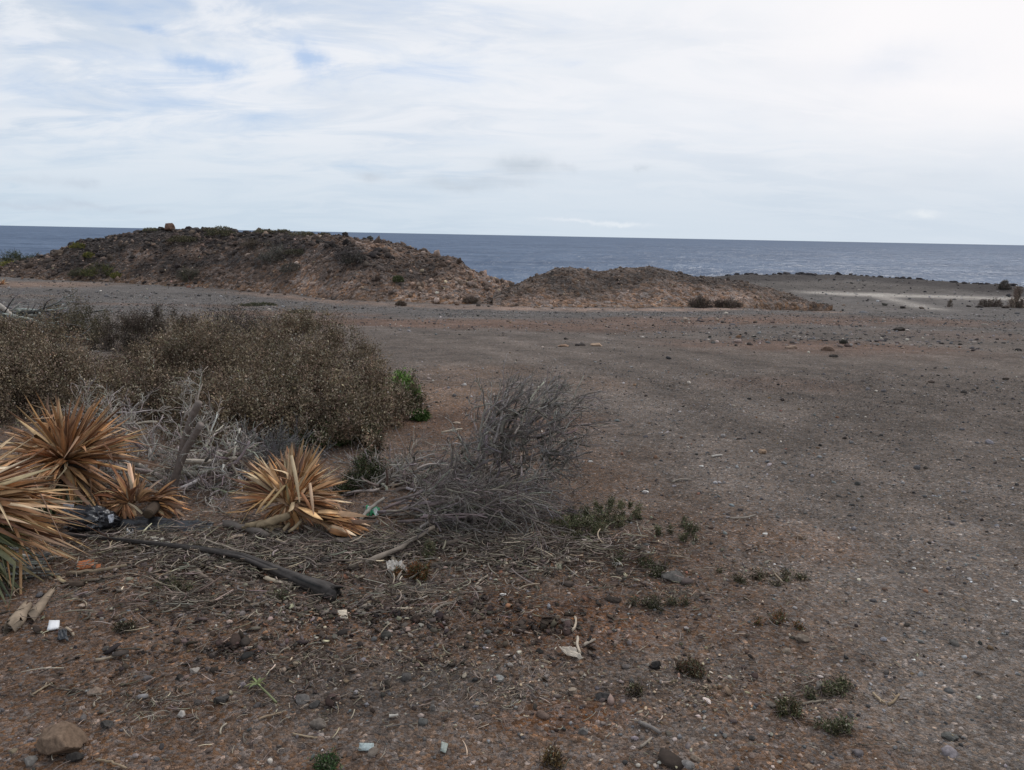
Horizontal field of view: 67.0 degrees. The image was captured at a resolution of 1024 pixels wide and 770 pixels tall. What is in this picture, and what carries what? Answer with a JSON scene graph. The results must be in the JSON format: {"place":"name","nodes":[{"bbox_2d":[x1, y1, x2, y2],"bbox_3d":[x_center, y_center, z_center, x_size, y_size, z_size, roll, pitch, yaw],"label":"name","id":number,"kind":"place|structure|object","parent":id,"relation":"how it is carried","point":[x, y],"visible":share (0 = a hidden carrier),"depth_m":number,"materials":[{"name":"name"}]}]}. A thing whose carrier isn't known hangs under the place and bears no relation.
{"place":"outdoors","nodes":[
{"label":"outdoors","id":0,"kind":"place"},
{"bbox_2d":[0,230,509,303],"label":"hill","id":1,"kind":"structure","parent":0,"point":[264,274],"depth_m":48.04,"materials":[{"name":"soil"}]},
{"bbox_2d":[0,227,514,303],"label":"rubble","id":2,"kind":"object","parent":1,"relation":"on","point":[350,242],"visible":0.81,"depth_m":50.29,"materials":[{"name":"stone"}]},
{"bbox_2d":[238,302,277,305],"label":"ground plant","id":3,"kind":"object","parent":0,"point":[259,303],"visible":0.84,"depth_m":33.07,"materials":[{"name":"green plant"}]},
{"bbox_2d":[0,258,1023,769],"bbox_3d":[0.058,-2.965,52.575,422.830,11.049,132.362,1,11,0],"label":"ground","id":4,"kind":"structure","parent":0,"point":[430,350],"depth_m":3.74,"materials":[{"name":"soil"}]},
{"bbox_2d":[3,598,32,634],"bbox_3d":[-2.025,0.946,3.193,0.075,0.047,0.298,-2,11,-14],"label":"wood chunk","id":5,"kind":"object","parent":4,"relation":"on","point":[16,619],"visible":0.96,"depth_m":3.13,"materials":[{"name":"wood"}]},
{"bbox_2d":[0,248,40,261],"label":"shrub","id":6,"kind":"object","parent":4,"relation":"on","point":[13,255],"visible":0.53,"depth_m":84.35,"materials":[{"name":"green plant"}]},
{"bbox_2d":[0,547,59,580],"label":"palm frond","id":7,"kind":"object","parent":4,"relation":"on","point":[33,561],"visible":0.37,"depth_m":3.66,"materials":[{"name":"green plant"}]},
{"bbox_2d":[24,755,37,766],"bbox_3d":[-1.457,1.139,2.345,0.033,0.029,0.034,-9,15,-43],"label":"stone","id":8,"kind":"object","parent":4,"relation":"on","point":[29,761],"visible":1,"depth_m":2.34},
{"bbox_2d":[27,585,56,620],"bbox_3d":[-2.013,0.928,3.329,0.056,0.047,0.431,-2,11,-14],"label":"wood chunk","id":9,"kind":"object","parent":4,"relation":"on","point":[41,603],"visible":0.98,"depth_m":3.27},
{"bbox_2d":[37,564,65,582],"bbox_3d":[-2.190,0.878,3.651,0.356,0.018,0.040,10,14,39],"label":"stick","id":10,"kind":"object","parent":4,"relation":"on","point":[61,580],"visible":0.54,"depth_m":3.60,"materials":[{"name":"brown wood"}]},
{"bbox_2d":[47,620,59,630],"bbox_3d":[-1.841,0.967,3.110,0.040,0.025,0.062,-3,12,-22],"label":"tile shard","id":11,"kind":"object","parent":4,"relation":"on","point":[53,624],"visible":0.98,"depth_m":3.11,"materials":[{"name":"ceramic"}]},
{"bbox_2d":[0,435,113,608],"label":"yucca head","id":12,"kind":"object","parent":4,"relation":"on","point":[21,526],"visible":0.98,"depth_m":3.52},
{"bbox_2d":[0,288,120,342],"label":"dead shrub","id":13,"kind":"object","parent":4,"relation":"on","point":[4,311],"visible":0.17,"depth_m":12.20,"materials":[{"name":"grey plant"}]},
{"bbox_2d":[35,721,87,754],"bbox_3d":[-1.411,1.111,2.412,0.145,0.094,0.126,1,11,0],"label":"stone","id":14,"kind":"object","parent":4,"relation":"on","point":[62,737],"visible":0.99,"depth_m":2.39,"materials":[{"name":"stone"}]},
{"bbox_2d":[57,629,68,641],"bbox_3d":[-1.764,0.982,3.033,0.037,0.025,0.083,-6,13,-34],"label":"plastic piece","id":15,"kind":"object","parent":4,"relation":"on","point":[62,634],"visible":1,"depth_m":3.04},
{"bbox_2d":[60,580,86,587],"bbox_3d":[-1.997,0.908,3.529,0.111,0.034,0.044,1,11,0],"label":"wood chunk","id":16,"kind":"object","parent":4,"relation":"on","point":[72,583],"visible":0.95,"depth_m":3.51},
{"bbox_2d":[66,752,84,761],"bbox_3d":[-1.336,1.142,2.375,0.052,0.039,0.039,1,11,0],"label":"stone","id":17,"kind":"object","parent":4,"relation":"on","point":[75,756],"visible":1,"depth_m":2.36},
{"bbox_2d":[67,267,86,276],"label":"shrub","id":18,"kind":"object","parent":4,"relation":"on","point":[72,272],"visible":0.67,"depth_m":54.49,"materials":[{"name":"green plant"}]},
{"bbox_2d":[36,280,123,344],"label":"shrub","id":19,"kind":"object","parent":4,"relation":"on","point":[94,328],"visible":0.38,"depth_m":12.16,"materials":[{"name":"brown plant"}]},
{"bbox_2d":[0,294,165,430],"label":"shrub","id":20,"kind":"object","parent":4,"relation":"on","point":[46,358],"visible":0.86,"depth_m":6.80,"materials":[{"name":"brown plant"}]},
{"bbox_2d":[76,559,93,570],"bbox_3d":[-2.057,0.869,3.733,0.076,0.032,0.064,-5,12,-28],"label":"tile shard","id":21,"kind":"object","parent":4,"relation":"on","point":[84,567],"visible":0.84,"depth_m":3.72,"materials":[{"name":"ceramic"}]},
{"bbox_2d":[0,390,173,523],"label":"yucca head","id":22,"kind":"object","parent":4,"relation":"on","point":[70,446],"visible":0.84,"depth_m":4.40},
{"bbox_2d":[58,504,121,534],"bbox_3d":[-2.271,0.711,4.149,0.354,0.175,0.184,1,11,0],"label":"rubbish bag","id":23,"kind":"object","parent":4,"relation":"on","point":[102,518],"visible":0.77,"depth_m":4.10,"materials":[{"name":"black plastic"}]},
{"bbox_2d":[87,686,101,695],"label":"stone","id":24,"kind":"object","parent":4,"relation":"on","point":[95,690],"visible":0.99,"depth_m":2.68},
{"bbox_2d":[66,564,126,575],"bbox_3d":[-1.965,0.876,3.663,0.256,0.023,0.033,-4,12,-23],"label":"stick","id":25,"kind":"object","parent":4,"relation":"on","point":[80,572],"visible":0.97,"depth_m":3.65,"materials":[{"name":"brown wood"}]},
{"bbox_2d":[79,262,114,276],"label":"shrub","id":26,"kind":"object","parent":4,"relation":"on","point":[91,272],"visible":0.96,"depth_m":53.97,"materials":[{"name":"green plant"}]},
{"bbox_2d":[100,720,113,728],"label":"stone","id":27,"kind":"object","parent":4,"relation":"on","point":[104,723],"visible":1,"depth_m":2.52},
{"bbox_2d":[95,758,126,768],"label":"stick","id":28,"kind":"object","parent":4,"relation":"on","point":[112,762],"visible":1,"depth_m":2.35,"materials":[{"name":"brown wood"}]},
{"bbox_2d":[111,615,140,636],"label":"weed","id":29,"kind":"object","parent":4,"relation":"on","point":[123,624],"visible":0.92,"depth_m":3.10,"materials":[{"name":"green plant"}]},
{"bbox_2d":[77,287,195,353],"bbox_3d":[-5.509,-0.963,11.556,1.655,0.914,2.244,1,11,0],"label":"shrub","id":30,"kind":"object","parent":4,"relation":"on","point":[136,324],"visible":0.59,"depth_m":11.22,"materials":[{"name":"brown plant"}]},
{"bbox_2d":[87,461,192,519],"bbox_3d":[-2.184,0.758,4.408,0.574,0.698,0.635,-10,15,-44],"label":"yucca head","id":31,"kind":"object","parent":4,"relation":"on","point":[129,494],"visible":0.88,"depth_m":4.34},
{"bbox_2d":[73,327,229,419],"bbox_3d":[-3.549,-0.190,7.587,1.394,0.706,2.803,-2,11,-15],"label":"shrub","id":32,"kind":"object","parent":4,"relation":"on","point":[147,360],"visible":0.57,"depth_m":7.04,"materials":[{"name":"brown plant"}]},
{"bbox_2d":[111,516,214,532],"bbox_3d":[-1.893,0.762,4.220,0.516,0.053,0.152,1,11,0],"label":"plastic sheet","id":33,"kind":"object","parent":4,"relation":"on","point":[136,521],"visible":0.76,"depth_m":4.23,"materials":[{"name":"plastic"}]},
{"bbox_2d":[20,363,320,520],"bbox_3d":[-2.310,0.395,5.162,2.076,1.102,1.280,5,12,21],"label":"dead shrub","id":34,"kind":"object","parent":4,"relation":"on","point":[198,473],"visible":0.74,"depth_m":4.94,"materials":[{"name":"grey plant"}]},
{"bbox_2d":[154,574,197,593],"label":"weed","id":35,"kind":"object","parent":4,"relation":"on","point":[174,582],"visible":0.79,"depth_m":3.52,"materials":[{"name":"green plant"}]},
{"bbox_2d":[165,235,198,246],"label":"shrub","id":36,"kind":"object","parent":4,"relation":"on","point":[177,239],"visible":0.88,"depth_m":55.51,"materials":[{"name":"green plant"}]},
{"bbox_2d":[176,265,203,280],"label":"shrub","id":37,"kind":"object","parent":4,"relation":"on","point":[183,275],"visible":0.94,"depth_m":50.69,"materials":[{"name":"grey plant"}]},
{"bbox_2d":[194,568,215,584],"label":"stick","id":38,"kind":"object","parent":4,"relation":"on","point":[204,578],"visible":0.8,"depth_m":3.62,"materials":[{"name":"brown wood"}]},
{"bbox_2d":[204,229,235,236],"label":"shrub","id":39,"kind":"object","parent":4,"relation":"on","point":[219,232],"visible":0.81,"depth_m":55.17,"materials":[{"name":"green plant"}]},
{"bbox_2d":[213,695,229,703],"bbox_3d":[-1.003,1.085,2.668,0.055,0.040,0.042,1,11,0],"label":"stone","id":40,"kind":"object","parent":4,"relation":"on","point":[222,699],"visible":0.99,"depth_m":2.65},
{"bbox_2d":[190,296,288,342],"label":"shrub","id":41,"kind":"object","parent":4,"relation":"on","point":[237,320],"visible":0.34,"depth_m":12.57,"materials":[{"name":"brown plant"}]},
{"bbox_2d":[222,520,269,537],"bbox_3d":[-1.419,0.773,4.141,0.345,0.049,0.057,8,13,30],"label":"stick","id":42,"kind":"object","parent":4,"relation":"on","point":[230,523],"visible":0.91,"depth_m":4.14,"materials":[{"name":"brown wood"}]},
{"bbox_2d":[238,238,273,251],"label":"shrub","id":43,"kind":"object","parent":4,"relation":"on","point":[251,241],"visible":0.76,"depth_m":51.23,"materials":[{"name":"green plant"}]},
{"bbox_2d":[243,677,276,702],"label":"green sprig","id":44,"kind":"object","parent":4,"relation":"on","point":[257,682],"visible":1,"depth_m":2.74,"materials":[{"name":"green plant"}]},
{"bbox_2d":[250,242,286,263],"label":"shrub","id":45,"kind":"object","parent":4,"relation":"on","point":[274,255],"visible":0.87,"depth_m":49.16,"materials":[{"name":"grey plant"}]},
{"bbox_2d":[219,412,335,469],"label":"dead shrub","id":46,"kind":"object","parent":4,"relation":"on","point":[274,446],"visible":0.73,"depth_m":5.20,"materials":[{"name":"grey plant"}]},
{"bbox_2d":[124,289,431,452],"bbox_3d":[-2.682,-0.373,7.862,3.221,1.097,5.278,-2,11,-14],"label":"shrub","id":47,"kind":"object","parent":4,"relation":"on","point":[259,394],"visible":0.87,"depth_m":6.39,"materials":[{"name":"brown plant"}]},
{"bbox_2d":[263,576,293,585],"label":"stick","id":48,"kind":"object","parent":4,"relation":"on","point":[267,578],"visible":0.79,"depth_m":3.60,"materials":[{"name":"brown wood"}]},
{"bbox_2d":[267,584,290,601],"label":"weed","id":49,"kind":"object","parent":4,"relation":"on","point":[282,596],"visible":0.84,"depth_m":3.41,"materials":[{"name":"green plant"}]},
{"bbox_2d":[278,261,300,275],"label":"shrub","id":50,"kind":"object","parent":4,"relation":"on","point":[290,265],"visible":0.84,"depth_m":46.51,"materials":[{"name":"grey plant"}]},
{"bbox_2d":[283,249,304,258],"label":"shrub","id":51,"kind":"object","parent":4,"relation":"on","point":[287,251],"visible":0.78,"depth_m":48.21,"materials":[{"name":"green plant"}]},
{"bbox_2d":[224,438,375,540],"bbox_3d":[-1.137,0.653,4.385,0.878,0.686,0.659,3,11,8],"label":"yucca head","id":52,"kind":"object","parent":4,"relation":"on","point":[295,484],"visible":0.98,"depth_m":4.23},
{"bbox_2d":[295,694,309,704],"bbox_3d":[-0.731,1.093,2.695,0.046,0.026,0.046,-5,13,-30],"label":"stone","id":53,"kind":"object","parent":4,"relation":"on","point":[299,698],"visible":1,"depth_m":2.69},
{"bbox_2d":[309,717,326,729],"bbox_3d":[-0.640,1.126,2.574,0.054,0.031,0.047,5,12,19],"label":"stone","id":54,"kind":"object","parent":4,"relation":"on","point":[317,723],"visible":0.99,"depth_m":2.56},
{"bbox_2d":[304,746,342,769],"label":"weed","id":55,"kind":"object","parent":4,"relation":"on","point":[329,761],"visible":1,"depth_m":2.36,"materials":[{"name":"green plant"}]},
{"bbox_2d":[281,413,385,451],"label":"shrub","id":56,"kind":"object","parent":4,"relation":"on","point":[339,443],"visible":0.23,"depth_m":5.93,"materials":[{"name":"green plant"}]},
{"bbox_2d":[338,609,347,619],"bbox_3d":[-0.721,0.981,3.297,0.043,0.023,0.062,-2,11,-14],"label":"tile shard","id":57,"kind":"object","parent":4,"relation":"on","point":[342,612],"visible":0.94,"depth_m":3.30,"materials":[{"name":"ceramic"}]},
{"bbox_2d":[339,252,366,266],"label":"shrub","id":58,"kind":"object","parent":4,"relation":"on","point":[349,260],"visible":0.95,"depth_m":43.11,"materials":[{"name":"green plant"}]},
{"bbox_2d":[328,537,380,545],"bbox_3d":[-0.845,0.827,4.067,0.347,0.045,0.087,0,11,-5],"label":"wood chunk","id":59,"kind":"object","parent":4,"relation":"on","point":[345,539],"visible":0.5,"depth_m":4.06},
{"bbox_2d":[330,440,390,496],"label":"weed","id":60,"kind":"object","parent":4,"relation":"on","point":[363,466],"visible":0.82,"depth_m":4.93,"materials":[{"name":"green plant"}]},
{"bbox_2d":[358,743,373,750],"bbox_3d":[-0.460,1.145,2.448,0.049,0.019,0.023,1,11,0],"label":"tile shard","id":61,"kind":"object","parent":4,"relation":"on","point":[365,746],"visible":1,"depth_m":2.45,"materials":[{"name":"ceramic"}]},
{"bbox_2d":[365,505,379,516],"bbox_3d":[-0.804,0.722,4.453,0.091,0.051,0.102,1,11,0],"label":"wrapper","id":62,"kind":"object","parent":4,"relation":"on","point":[374,510],"visible":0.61,"depth_m":4.43,"materials":[{"name":"plastic"}]},
{"bbox_2d":[386,559,406,572],"bbox_3d":[-0.560,0.887,3.771,0.103,0.047,0.104,-1,11,-11],"label":"rag","id":63,"kind":"object","parent":4,"relation":"on","point":[391,566],"visible":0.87,"depth_m":3.77,"materials":[{"name":"fabric"}]},
{"bbox_2d":[392,275,403,283],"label":"shrub","id":64,"kind":"object","parent":4,"relation":"on","point":[398,278],"visible":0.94,"depth_m":40.98,"materials":[{"name":"green plant"}]},
{"bbox_2d":[364,525,434,564],"bbox_3d":[-0.556,0.820,3.963,0.055,0.077,0.466,10,14,39],"label":"stick","id":65,"kind":"object","parent":4,"relation":"on","point":[382,555],"visible":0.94,"depth_m":3.91,"materials":[{"name":"brown wood"}]},
{"bbox_2d":[384,367,422,411],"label":"green plant","id":66,"kind":"object","parent":4,"relation":"on","point":[406,379],"visible":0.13,"depth_m":7.49,"materials":[{"name":"green plant"}]},
{"bbox_2d":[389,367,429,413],"bbox_3d":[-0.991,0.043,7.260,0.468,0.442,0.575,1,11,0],"label":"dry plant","id":67,"kind":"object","parent":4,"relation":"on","point":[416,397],"visible":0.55,"depth_m":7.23,"materials":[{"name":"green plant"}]},
{"bbox_2d":[389,557,432,583],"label":"weed","id":68,"kind":"object","parent":4,"relation":"on","point":[422,575],"visible":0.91,"depth_m":3.69,"materials":[{"name":"brown plant"}]},
{"bbox_2d":[407,407,431,421],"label":"green plant","id":69,"kind":"object","parent":4,"relation":"on","point":[421,416],"visible":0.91,"depth_m":6.87,"materials":[{"name":"green plant"}]},
{"bbox_2d":[419,535,436,560],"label":"weed","id":70,"kind":"object","parent":4,"relation":"on","point":[429,548],"visible":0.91,"depth_m":3.90,"materials":[{"name":"green plant"}]},
{"bbox_2d":[315,392,547,500],"bbox_3d":[-0.564,0.509,4.986,1.565,0.863,1.264,1,11,0],"label":"dead shrub","id":71,"kind":"object","parent":4,"relation":"on","point":[375,487],"visible":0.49,"depth_m":4.99,"materials":[{"name":"grey plant"}]},
{"bbox_2d":[431,600,455,616],"bbox_3d":[-0.303,0.970,3.373,0.047,0.018,0.170,9,14,36],"label":"stick","id":72,"kind":"object","parent":4,"relation":"on","point":[439,607],"visible":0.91,"depth_m":3.38,"materials":[{"name":"brown wood"}]},
{"bbox_2d":[430,561,476,566],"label":"stick","id":73,"kind":"object","parent":4,"relation":"on","point":[447,563],"visible":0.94,"depth_m":3.82,"materials":[{"name":"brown wood"}]},
{"bbox_2d":[462,296,478,302],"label":"shrub","id":74,"kind":"object","parent":4,"relation":"on","point":[472,299],"visible":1,"depth_m":39.00,"materials":[{"name":"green plant"}]},
{"bbox_2d":[377,427,603,561],"bbox_3d":[-0.148,0.589,4.248,1.264,0.696,1.275,12,15,44],"label":"dead shrub","id":75,"kind":"object","parent":4,"relation":"on","point":[467,509],"visible":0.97,"depth_m":4.23,"materials":[{"name":"grey plant"}]},
{"bbox_2d":[0,453,1023,769],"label":"twig litter","id":76,"kind":"object","parent":4,"relation":"on","point":[290,551],"visible":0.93,"depth_m":3.45,"materials":[{"name":"brown plant"}]},
{"bbox_2d":[47,532,342,599],"bbox_3d":[-1.672,0.838,3.824,1.971,0.076,0.191,5,12,19],"label":"driftwood branch","id":77,"kind":"object","parent":76,"relation":"on","point":[327,589],"visible":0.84,"depth_m":3.68,"materials":[{"name":"grey plant"}]},
{"bbox_2d":[200,537,254,553],"bbox_3d":[-1.439,0.814,3.898,0.362,0.021,0.030,6,12,24],"label":"stick","id":78,"kind":"object","parent":76,"relation":"on","point":[201,538],"visible":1,"depth_m":3.89,"materials":[{"name":"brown wood"}]},
{"bbox_2d":[359,497,384,519],"bbox_3d":[-0.802,0.706,4.373,0.036,0.073,0.268,6,12,22],"label":"stick","id":79,"kind":"object","parent":76,"relation":"on","point":[367,511],"visible":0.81,"depth_m":4.39,"materials":[{"name":"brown wood"}]},
{"bbox_2d":[441,531,480,546],"bbox_3d":[-0.262,0.813,4.079,0.268,0.025,0.034,-9,15,-43],"label":"stick","id":80,"kind":"object","parent":76,"relation":"on","point":[461,539],"visible":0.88,"depth_m":4.06,"materials":[{"name":"grey wood"}]},
{"bbox_2d":[437,353,620,508],"bbox_3d":[0.127,0.283,4.791,1.139,0.955,0.772,-5,12,-27],"label":"dead shrub","id":81,"kind":"object","parent":4,"relation":"on","point":[520,429],"visible":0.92,"depth_m":4.71,"materials":[{"name":"grey plant"}]},
{"bbox_2d":[535,738,569,769],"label":"weed","id":82,"kind":"object","parent":4,"relation":"on","point":[551,757],"visible":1,"depth_m":2.40,"materials":[{"name":"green plant"}]},
{"bbox_2d":[559,646,582,659],"bbox_3d":[0.232,1.039,3.014,0.113,0.030,0.042,6,12,25],"label":"plastic piece","id":83,"kind":"object","parent":4,"relation":"on","point":[570,651],"visible":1,"depth_m":3.01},
{"bbox_2d":[549,494,645,541],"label":"weed","id":84,"kind":"object","parent":4,"relation":"on","point":[587,520],"visible":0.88,"depth_m":4.36,"materials":[{"name":"green plant"}]},
{"bbox_2d":[595,692,609,699],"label":"stone","id":85,"kind":"object","parent":4,"relation":"on","point":[598,695],"visible":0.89,"depth_m":2.75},
{"bbox_2d":[604,596,621,603],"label":"stone","id":86,"kind":"object","parent":4,"relation":"on","point":[615,600],"visible":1,"depth_m":3.47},
{"bbox_2d":[617,677,646,697],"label":"weed","id":87,"kind":"object","parent":4,"relation":"on","point":[636,689],"visible":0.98,"depth_m":2.77,"materials":[{"name":"green plant"}]},
{"bbox_2d":[612,548,669,578],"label":"weed","id":88,"kind":"object","parent":4,"relation":"on","point":[657,573],"visible":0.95,"depth_m":3.85,"materials":[{"name":"green plant"}]},
{"bbox_2d":[638,719,661,734],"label":"stick","id":89,"kind":"object","parent":4,"relation":"on","point":[653,728],"visible":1,"depth_m":2.58,"materials":[{"name":"grey wood"}]},
{"bbox_2d":[649,661,660,669],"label":"stone","id":90,"kind":"object","parent":4,"relation":"on","point":[656,665],"visible":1,"depth_m":2.96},
{"bbox_2d":[626,593,690,613],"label":"weed","id":91,"kind":"object","parent":4,"relation":"on","point":[654,603],"visible":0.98,"depth_m":3.43,"materials":[{"name":"green plant"}]},
{"bbox_2d":[661,570,683,582],"bbox_3d":[0.772,0.924,3.708,0.112,0.059,0.076,1,11,0],"label":"stone","id":92,"kind":"object","parent":4,"relation":"on","point":[670,576],"visible":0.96,"depth_m":3.69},
{"bbox_2d":[653,515,700,542],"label":"weed","id":93,"kind":"object","parent":4,"relation":"on","point":[687,530],"visible":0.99,"depth_m":4.26,"materials":[{"name":"green plant"}]},
{"bbox_2d":[670,651,706,679],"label":"weed","id":94,"kind":"object","parent":4,"relation":"on","point":[694,668],"visible":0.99,"depth_m":2.92,"materials":[{"name":"green plant"}]},
{"bbox_2d":[686,295,712,307],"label":"shrub","id":95,"kind":"object","parent":4,"relation":"on","point":[699,302],"visible":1,"depth_m":39.94,"materials":[{"name":"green plant"}]},
{"bbox_2d":[711,297,744,308],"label":"shrub","id":96,"kind":"object","parent":4,"relation":"on","point":[726,303],"visible":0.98,"depth_m":40.34,"materials":[{"name":"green plant"}]},
{"bbox_2d":[712,564,811,586],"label":"weed","id":97,"kind":"object","parent":4,"relation":"on","point":[761,576],"visible":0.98,"depth_m":3.74,"materials":[{"name":"green plant"}]},
{"bbox_2d":[751,605,804,630],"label":"weed","id":98,"kind":"object","parent":4,"relation":"on","point":[778,618],"visible":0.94,"depth_m":3.29,"materials":[{"name":"green plant"}]},
{"bbox_2d":[769,693,809,719],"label":"weed","id":99,"kind":"object","parent":4,"relation":"on","point":[785,705],"visible":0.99,"depth_m":2.66,"materials":[{"name":"green plant"}]},
{"bbox_2d":[795,634,809,642],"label":"stone","id":100,"kind":"object","parent":4,"relation":"on","point":[802,638],"visible":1,"depth_m":3.17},
{"bbox_2d":[799,673,855,700],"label":"weed","id":101,"kind":"object","parent":4,"relation":"on","point":[839,686],"visible":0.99,"depth_m":2.79,"materials":[{"name":"green plant"}]},
{"bbox_2d":[811,711,856,736],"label":"weed","id":102,"kind":"object","parent":4,"relation":"on","point":[842,725],"visible":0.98,"depth_m":2.57,"materials":[{"name":"green plant"}]},
{"bbox_2d":[941,732,958,740],"bbox_3d":[1.461,1.174,2.586,0.049,0.026,0.045,-4,12,-25],"label":"stone","id":103,"kind":"object","parent":4,"relation":"on","point":[947,736],"visible":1,"depth_m":2.57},
{"bbox_2d":[996,279,1011,289],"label":"shrub","id":104,"kind":"object","parent":4,"relation":"on","point":[1004,285],"visible":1,"depth_m":69.83,"materials":[{"name":"green plant"}]},
{"bbox_2d":[1006,282,1023,307],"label":"shrub","id":105,"kind":"object","parent":4,"relation":"on","point":[1017,292],"visible":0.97,"depth_m":51.02,"materials":[{"name":"green plant"}]},
{"bbox_2d":[0,225,1023,286],"bbox_3d":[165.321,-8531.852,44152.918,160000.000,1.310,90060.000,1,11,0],"label":"sea","id":106,"kind":"structure","parent":0,"point":[515,259],"depth_m":455.87,"materials":[{"name":"liquid"}]},
{"bbox_2d":[0,0,1023,244],"label":"sky","id":107,"kind":"structure","parent":0,"point":[883,121],"materials":[{"name":"white"}]},
{"bbox_2d":[493,266,832,310],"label":"hill","id":108,"kind":"structure","parent":0,"point":[624,287],"depth_m":41.96,"materials":[{"name":"soil"}]},
{"bbox_2d":[499,265,822,308],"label":"rubble","id":109,"kind":"object","parent":108,"relation":"on","point":[627,281],"visible":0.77,"depth_m":42.63,"materials":[{"name":"stone"}]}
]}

